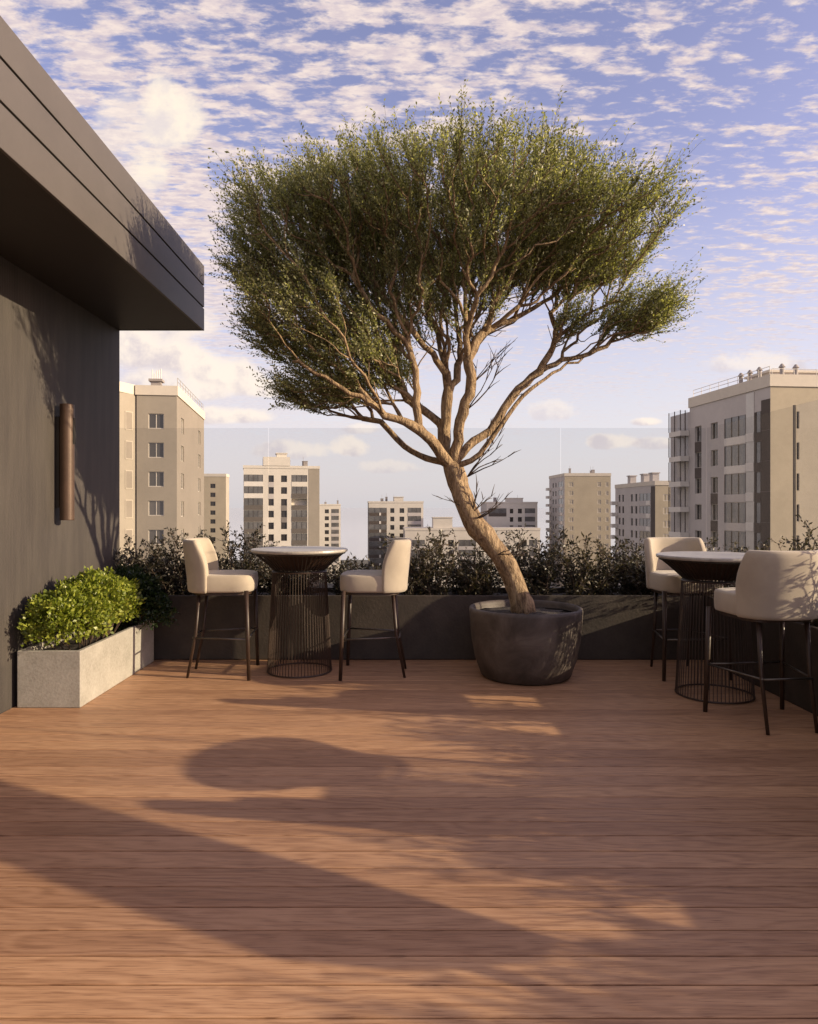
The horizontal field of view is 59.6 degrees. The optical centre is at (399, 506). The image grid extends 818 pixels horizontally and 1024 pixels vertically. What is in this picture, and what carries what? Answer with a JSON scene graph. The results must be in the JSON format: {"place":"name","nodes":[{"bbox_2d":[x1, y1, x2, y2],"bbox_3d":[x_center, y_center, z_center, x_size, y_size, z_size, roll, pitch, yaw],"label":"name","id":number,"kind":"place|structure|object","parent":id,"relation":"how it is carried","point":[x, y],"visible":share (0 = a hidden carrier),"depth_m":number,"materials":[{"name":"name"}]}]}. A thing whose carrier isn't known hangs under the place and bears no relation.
{"place":"outdoors","nodes":[
{"label":"outdoors","id":0,"kind":"place"},
{"bbox_2d":[120,369,204,574],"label":"apartment building","id":1,"kind":"structure","parent":0,"point":[161,457],"depth_m":73.83,"materials":[{"name":"paint"}]},
{"bbox_2d":[125,411,132,429],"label":"window","id":2,"kind":"structure","parent":1,"relation":"in","point":[128,415],"depth_m":72.63,"materials":[{"name":"beige glass"}]},
{"bbox_2d":[125,440,132,459],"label":"window","id":3,"kind":"structure","parent":1,"relation":"in","point":[128,444],"depth_m":72.74,"materials":[{"name":"beige glass"}]},
{"bbox_2d":[125,470,132,488],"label":"window","id":4,"kind":"structure","parent":1,"relation":"in","point":[128,473],"depth_m":72.68,"materials":[{"name":"beige glass"}]},
{"bbox_2d":[125,500,132,517],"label":"window","id":5,"kind":"structure","parent":1,"relation":"in","point":[128,503],"depth_m":72.68,"materials":[{"name":"beige glass"}]},
{"bbox_2d":[125,529,132,547],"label":"window","id":6,"kind":"structure","parent":1,"relation":"in","point":[129,532],"depth_m":72.74,"materials":[{"name":"beige glass"}]},
{"bbox_2d":[149,414,163,428],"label":"window","id":7,"kind":"structure","parent":1,"relation":"in","point":[156,421],"depth_m":73.84,"materials":[{"name":"grey glass"}]},
{"bbox_2d":[149,443,163,457],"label":"window","id":8,"kind":"structure","parent":1,"relation":"in","point":[156,450],"depth_m":73.84,"materials":[{"name":"grey glass"}]},
{"bbox_2d":[149,472,163,486],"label":"window","id":9,"kind":"structure","parent":1,"relation":"in","point":[156,479],"depth_m":73.84,"materials":[{"name":"grey glass"}]},
{"bbox_2d":[149,501,163,515],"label":"window","id":10,"kind":"structure","parent":1,"relation":"in","point":[156,508],"depth_m":73.84,"materials":[{"name":"grey glass"}]},
{"bbox_2d":[149,530,163,544],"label":"window","id":11,"kind":"structure","parent":1,"relation":"in","point":[152,533],"depth_m":73.84,"materials":[{"name":"grey glass"}]},
{"bbox_2d":[181,474,182,488],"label":"window","id":12,"kind":"structure","parent":1,"relation":"in","point":[181,474],"depth_m":78.10,"materials":[{"name":"beige glass"}]},
{"bbox_2d":[181,501,182,516],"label":"window","id":13,"kind":"structure","parent":1,"relation":"in","point":[181,501],"depth_m":77.92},
{"bbox_2d":[204,474,228,567],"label":"apartment building","id":14,"kind":"structure","parent":0,"point":[216,502],"depth_m":240.76,"materials":[{"name":"beige paint"}]},
{"bbox_2d":[243,453,319,586],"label":"apartment building","id":15,"kind":"structure","parent":0,"point":[281,499],"depth_m":182.04,"materials":[{"name":"brown paint"}]},
{"bbox_2d":[268,475,273,481],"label":"window","id":16,"kind":"structure","parent":15,"relation":"in","point":[270,477],"depth_m":181.65,"materials":[{"name":"black glass"}]},
{"bbox_2d":[268,487,273,493],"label":"window","id":17,"kind":"structure","parent":15,"relation":"in","point":[270,489],"depth_m":181.68,"materials":[{"name":"grey glass"}]},
{"bbox_2d":[268,499,273,505],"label":"window","id":18,"kind":"structure","parent":15,"relation":"in","point":[270,501],"depth_m":181.65,"materials":[{"name":"grey glass"}]},
{"bbox_2d":[268,511,273,516],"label":"window","id":19,"kind":"structure","parent":15,"relation":"in","point":[270,513],"depth_m":181.68,"materials":[{"name":"grey glass"}]},
{"bbox_2d":[268,523,273,528],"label":"window","id":20,"kind":"structure","parent":15,"relation":"in","point":[270,525],"depth_m":181.68,"materials":[{"name":"black glass"}]},
{"bbox_2d":[268,534,273,540],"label":"window","id":21,"kind":"structure","parent":15,"relation":"in","point":[270,536],"depth_m":181.65,"materials":[{"name":"black glass"}]},
{"bbox_2d":[281,475,286,481],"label":"window","id":22,"kind":"structure","parent":15,"relation":"in","point":[283,478],"depth_m":182.32,"materials":[{"name":"black glass"}]},
{"bbox_2d":[281,487,286,493],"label":"window","id":23,"kind":"structure","parent":15,"relation":"in","point":[283,489],"depth_m":182.37,"materials":[{"name":"grey glass"}]},
{"bbox_2d":[281,499,286,505],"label":"window","id":24,"kind":"structure","parent":15,"relation":"in","point":[283,501],"depth_m":182.32,"materials":[{"name":"grey glass"}]},
{"bbox_2d":[281,511,286,516],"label":"window","id":25,"kind":"structure","parent":15,"relation":"in","point":[283,513],"depth_m":182.37,"materials":[{"name":"grey glass"}]},
{"bbox_2d":[281,522,286,528],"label":"window","id":26,"kind":"structure","parent":15,"relation":"in","point":[283,524],"depth_m":182.32,"materials":[{"name":"grey glass"}]},
{"bbox_2d":[281,534,286,540],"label":"window","id":27,"kind":"structure","parent":15,"relation":"in","point":[283,536],"depth_m":182.37,"materials":[{"name":"grey glass"}]},
{"bbox_2d":[229,560,367,586],"bbox_3d":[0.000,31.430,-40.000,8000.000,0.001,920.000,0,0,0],"label":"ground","id":28,"kind":"structure","parent":0,"point":[359,562],"depth_m":393.03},
{"bbox_2d":[320,500,340,577],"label":"apartment building","id":29,"kind":"structure","parent":0,"point":[330,524],"depth_m":309.29,"materials":[{"name":"grey paint"}]},
{"bbox_2d":[367,497,423,569],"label":"apartment building","id":30,"kind":"structure","parent":0,"point":[394,517],"depth_m":254.49,"materials":[{"name":"brown paint"}]},
{"bbox_2d":[0,0,817,507],"label":"sky","id":31,"kind":"structure","parent":0,"point":[161,83],"materials":[{"name":"blue"}]},
{"bbox_2d":[229,508,614,559],"bbox_3d":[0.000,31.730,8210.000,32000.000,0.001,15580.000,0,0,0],"label":"water","id":32,"kind":"structure","parent":0,"point":[354,531],"depth_m":1253.84,"materials":[{"name":"grey liquid"}]},
{"bbox_2d":[403,517,540,586],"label":"apartment building","id":33,"kind":"structure","parent":0,"point":[462,537],"depth_m":238.77,"materials":[{"name":"grey paint"}]},
{"bbox_2d":[154,659,812,713],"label":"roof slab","id":34,"kind":"structure","parent":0,"point":[438,659],"depth_m":6.79,"materials":[{"name":"grey concrete"}]},
{"bbox_2d":[0,16,203,713],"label":"penthouse building","id":35,"kind":"structure","parent":34,"relation":"on","point":[97,255],"depth_m":5.27,"materials":[{"name":"paint"}]},
{"bbox_2d":[55,403,75,519],"bbox_3d":[-2.684,-0.355,5.730,0.141,0.930,0.110,0,0,0],"label":"wall lamp","id":36,"kind":"object","parent":35,"relation":"attached to","point":[65,431],"visible":1,"depth_m":5.69,"materials":[{"name":"brown metal"}]},
{"bbox_2d":[0,660,817,1023],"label":"deck","id":37,"kind":"structure","parent":34,"relation":"on","point":[452,842],"depth_m":2.97,"materials":[{"name":"brown wood"}]},
{"bbox_2d":[17,618,153,707],"bbox_3d":[-2.490,1.227,5.820,0.450,0.404,1.520,0,0,0],"label":"concrete planter","id":38,"kind":"object","parent":37,"relation":"on","point":[49,676],"visible":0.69,"depth_m":5.13,"materials":[{"name":"concrete"}]},
{"bbox_2d":[15,565,146,649],"bbox_3d":[-2.482,0.782,5.598,0.708,0.645,1.336,0,0,0],"label":"bush","id":39,"kind":"object","parent":38,"relation":"on","point":[82,605],"visible":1,"depth_m":5.26,"materials":[{"name":"green plant"}]},
{"bbox_2d":[113,563,179,630],"bbox_3d":[-2.365,0.806,6.354,0.742,0.596,0.624,0,0,25],"label":"bush","id":40,"kind":"object","parent":38,"relation":"on","point":[156,601],"visible":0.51,"depth_m":6.26,"materials":[{"name":"green plant"}]},
{"bbox_2d":[183,538,259,680],"bbox_3d":[-1.537,0.854,6.129,0.609,1.155,0.602,0,0,-4],"label":"bar stool","id":41,"kind":"object","parent":37,"relation":"on","point":[206,577],"visible":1,"depth_m":5.90,"materials":[{"name":"beige fabric"}]},
{"bbox_2d":[250,546,347,677],"bbox_3d":[-0.870,0.895,6.200,0.836,1.062,0.836,0,0,0],"label":"bar table","id":42,"kind":"object","parent":37,"relation":"on","point":[306,560],"visible":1,"depth_m":6.03,"materials":[{"name":"black metal"}]},
{"bbox_2d":[338,537,411,680],"bbox_3d":[-0.198,0.854,6.129,0.609,1.155,0.602,0,0,2],"label":"bar stool","id":43,"kind":"object","parent":37,"relation":"on","point":[390,578],"visible":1,"depth_m":5.89,"materials":[{"name":"beige fabric"}]},
{"bbox_2d":[469,600,582,685],"bbox_3d":[1.063,1.137,6.030,0.948,0.584,0.948,0,0,0],"label":"plant pot","id":44,"kind":"object","parent":37,"relation":"on","point":[540,646],"visible":0.91,"depth_m":5.66,"materials":[{"name":"concrete"}]},
{"bbox_2d":[201,79,707,613],"bbox_3d":[0.388,-1.066,6.000,4.225,4.063,3.299,0,0,0],"label":"tree","id":45,"kind":"object","parent":44,"relation":"in","point":[369,217],"visible":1,"depth_m":5.62,"materials":[{"name":"green plant"}]},
{"bbox_2d":[644,537,731,680],"bbox_3d":[2.429,0.854,6.137,0.602,1.155,0.609,0,0,-4],"label":"bar stool","id":46,"kind":"object","parent":37,"relation":"on","point":[663,578],"visible":0.72,"depth_m":6.19,"materials":[{"name":"beige fabric"}]},
{"bbox_2d":[656,551,755,703],"bbox_3d":[2.390,0.895,5.420,0.836,1.062,0.836,0,0,-3],"label":"bar table","id":47,"kind":"object","parent":37,"relation":"on","point":[720,568],"visible":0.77,"depth_m":5.26,"materials":[{"name":"black metal"}]},
{"bbox_2d":[703,550,817,734],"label":"bar stool","id":48,"kind":"object","parent":37,"relation":"on","point":[780,588],"visible":1,"depth_m":4.49,"materials":[{"name":"beige fabric"}]},
{"bbox_2d":[124,587,703,658],"bbox_3d":[0.048,1.131,7.010,5.596,0.596,0.700,0,0,0],"label":"long planter","id":49,"kind":"object","parent":34,"relation":"on","point":[616,626],"visible":0.42,"depth_m":6.66,"materials":[{"name":"paint"}]},
{"bbox_2d":[112,534,173,583],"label":"shrub","id":50,"kind":"object","parent":49,"relation":"in","point":[123,558],"visible":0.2,"depth_m":6.89,"materials":[{"name":"green plant"}]},
{"bbox_2d":[130,527,216,594],"bbox_3d":[-2.207,0.601,7.082,0.846,0.805,0.653,0,0,0],"label":"shrub","id":51,"kind":"object","parent":49,"relation":"in","point":[173,583],"visible":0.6,"depth_m":6.97,"materials":[{"name":"green plant"}]},
{"bbox_2d":[202,522,279,594],"bbox_3d":[-1.583,0.571,7.065,0.802,0.878,0.820,0,0,-36],"label":"shrub","id":52,"kind":"object","parent":49,"relation":"in","point":[242,565],"visible":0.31,"depth_m":6.98,"materials":[{"name":"green plant"}]},
{"bbox_2d":[254,561,330,594],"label":"shrub","id":53,"kind":"object","parent":49,"relation":"in","point":[267,579],"visible":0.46,"depth_m":6.91,"materials":[{"name":"green plant"}]},
{"bbox_2d":[326,553,382,594],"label":"shrub","id":54,"kind":"object","parent":49,"relation":"in","point":[334,572],"visible":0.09,"depth_m":6.91,"materials":[{"name":"green plant"}]},
{"bbox_2d":[378,524,475,594],"bbox_3d":[0.261,0.588,7.035,0.994,0.845,0.709,0,0,0],"label":"shrub","id":55,"kind":"object","parent":49,"relation":"in","point":[421,578],"visible":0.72,"depth_m":6.94,"materials":[{"name":"green plant"}]},
{"bbox_2d":[434,539,503,594],"bbox_3d":[0.711,0.652,7.035,0.819,0.702,0.647,0,0,23],"label":"shrub","id":56,"kind":"object","parent":49,"relation":"in","point":[479,580],"visible":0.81,"depth_m":6.95,"materials":[{"name":"green plant"}]},
{"bbox_2d":[485,523,575,594],"bbox_3d":[1.294,0.556,6.992,0.811,0.800,0.632,0,0,22],"label":"shrub","id":57,"kind":"object","parent":49,"relation":"in","point":[539,580],"visible":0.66,"depth_m":6.91,"materials":[{"name":"green plant"}]},
{"bbox_2d":[547,531,636,594],"bbox_3d":[1.869,0.608,6.989,0.764,0.746,0.863,0,0,-39],"label":"shrub","id":58,"kind":"object","parent":49,"relation":"in","point":[587,579],"visible":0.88,"depth_m":6.93,"materials":[{"name":"green plant"}]},
{"bbox_2d":[595,537,658,594],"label":"shrub","id":59,"kind":"object","parent":49,"relation":"in","point":[632,581],"visible":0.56,"depth_m":6.95,"materials":[{"name":"green plant"}]},
{"bbox_2d":[704,596,817,715],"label":"long planter","id":60,"kind":"object","parent":34,"relation":"on","point":[797,692],"visible":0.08,"depth_m":5.37,"materials":[{"name":"paint"}]},
{"bbox_2d":[704,535,741,596],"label":"shrub","id":61,"kind":"object","parent":60,"relation":"in","point":[718,550],"visible":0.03,"depth_m":6.75,"materials":[{"name":"green plant"}]},
{"bbox_2d":[725,540,759,587],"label":"shrub","id":62,"kind":"object","parent":60,"relation":"in","point":[742,549],"visible":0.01,"depth_m":6.24,"materials":[{"name":"green plant"}]},
{"bbox_2d":[743,535,810,550],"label":"shrub","id":63,"kind":"object","parent":60,"relation":"in","point":[768,546],"visible":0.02,"depth_m":5.71,"materials":[{"name":"green plant"}]},
{"bbox_2d":[782,514,817,626],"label":"shrub","id":64,"kind":"object","parent":60,"relation":"in","point":[814,622],"visible":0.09,"depth_m":5.24,"materials":[{"name":"green plant"}]},
{"bbox_2d":[793,405,795,550],"bbox_3d":[3.187,0.456,2.695,0.016,2.548,9.374,0,0,0],"label":"glass railing","id":65,"kind":"object","parent":34,"relation":"on","point":[794,470],"visible":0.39,"depth_m":5.75,"materials":[{"name":"clear glass"}]},
{"bbox_2d":[480,495,537,526],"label":"apartment building","id":66,"kind":"structure","parent":0,"point":[514,512],"depth_m":256.76,"materials":[{"name":"grey paint"}]},
{"bbox_2d":[546,466,610,586],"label":"apartment building","id":67,"kind":"structure","parent":0,"point":[578,503],"depth_m":244.00,"materials":[{"name":"beige paint"}]},
{"bbox_2d":[610,472,669,584],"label":"apartment building","id":68,"kind":"structure","parent":0,"point":[641,509],"depth_m":171.71,"materials":[{"name":"beige paint"}]},
{"bbox_2d":[663,494,669,500],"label":"window","id":69,"kind":"structure","parent":68,"relation":"in","point":[665,496],"depth_m":162.04,"materials":[{"name":"beige glass"}]},
{"bbox_2d":[663,508,669,513],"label":"window","id":70,"kind":"structure","parent":68,"relation":"in","point":[665,510],"depth_m":162.08,"materials":[{"name":"beige glass"}]},
{"bbox_2d":[663,521,669,526],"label":"window","id":71,"kind":"structure","parent":68,"relation":"in","point":[665,523],"depth_m":162.08,"materials":[{"name":"grey glass"}]},
{"bbox_2d":[668,364,817,586],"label":"apartment building","id":72,"kind":"structure","parent":0,"point":[731,464],"depth_m":72.61,"materials":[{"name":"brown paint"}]},
{"bbox_2d":[697,426,700,441],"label":"window","id":73,"kind":"structure","parent":72,"relation":"in","point":[699,427],"depth_m":82.42,"materials":[{"name":"grey glass"}]},
{"bbox_2d":[697,452,700,467],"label":"window","id":74,"kind":"structure","parent":72,"relation":"in","point":[699,453],"depth_m":82.30,"materials":[{"name":"grey glass"}]},
{"bbox_2d":[697,478,700,493],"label":"window","id":75,"kind":"structure","parent":72,"relation":"in","point":[698,479],"depth_m":82.36,"materials":[{"name":"grey glass"}]},
{"bbox_2d":[697,504,700,519],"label":"window","id":76,"kind":"structure","parent":72,"relation":"in","point":[698,505],"depth_m":82.36,"materials":[{"name":"grey glass"}]},
{"bbox_2d":[697,530,700,537],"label":"window","id":77,"kind":"structure","parent":72,"relation":"in","point":[698,531],"depth_m":82.42,"materials":[{"name":"black glass"}]},
{"bbox_2d":[712,422,717,438],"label":"window","id":78,"kind":"structure","parent":72,"relation":"in","point":[714,425],"depth_m":78.98,"materials":[{"name":"grey glass"}]},
{"bbox_2d":[712,450,717,465],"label":"window","id":79,"kind":"structure","parent":72,"relation":"in","point":[714,452],"depth_m":78.98,"materials":[{"name":"grey glass"}]},
{"bbox_2d":[712,477,717,492],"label":"window","id":80,"kind":"structure","parent":72,"relation":"in","point":[714,479],"depth_m":78.98,"materials":[{"name":"grey glass"}]},
{"bbox_2d":[712,504,717,520],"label":"window","id":81,"kind":"structure","parent":72,"relation":"in","point":[714,506],"depth_m":78.93,"materials":[{"name":"grey glass"}]},
{"bbox_2d":[712,531,717,547],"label":"window","id":82,"kind":"structure","parent":72,"relation":"in","point":[714,534],"depth_m":78.93,"materials":[{"name":"grey glass"}]}
]}

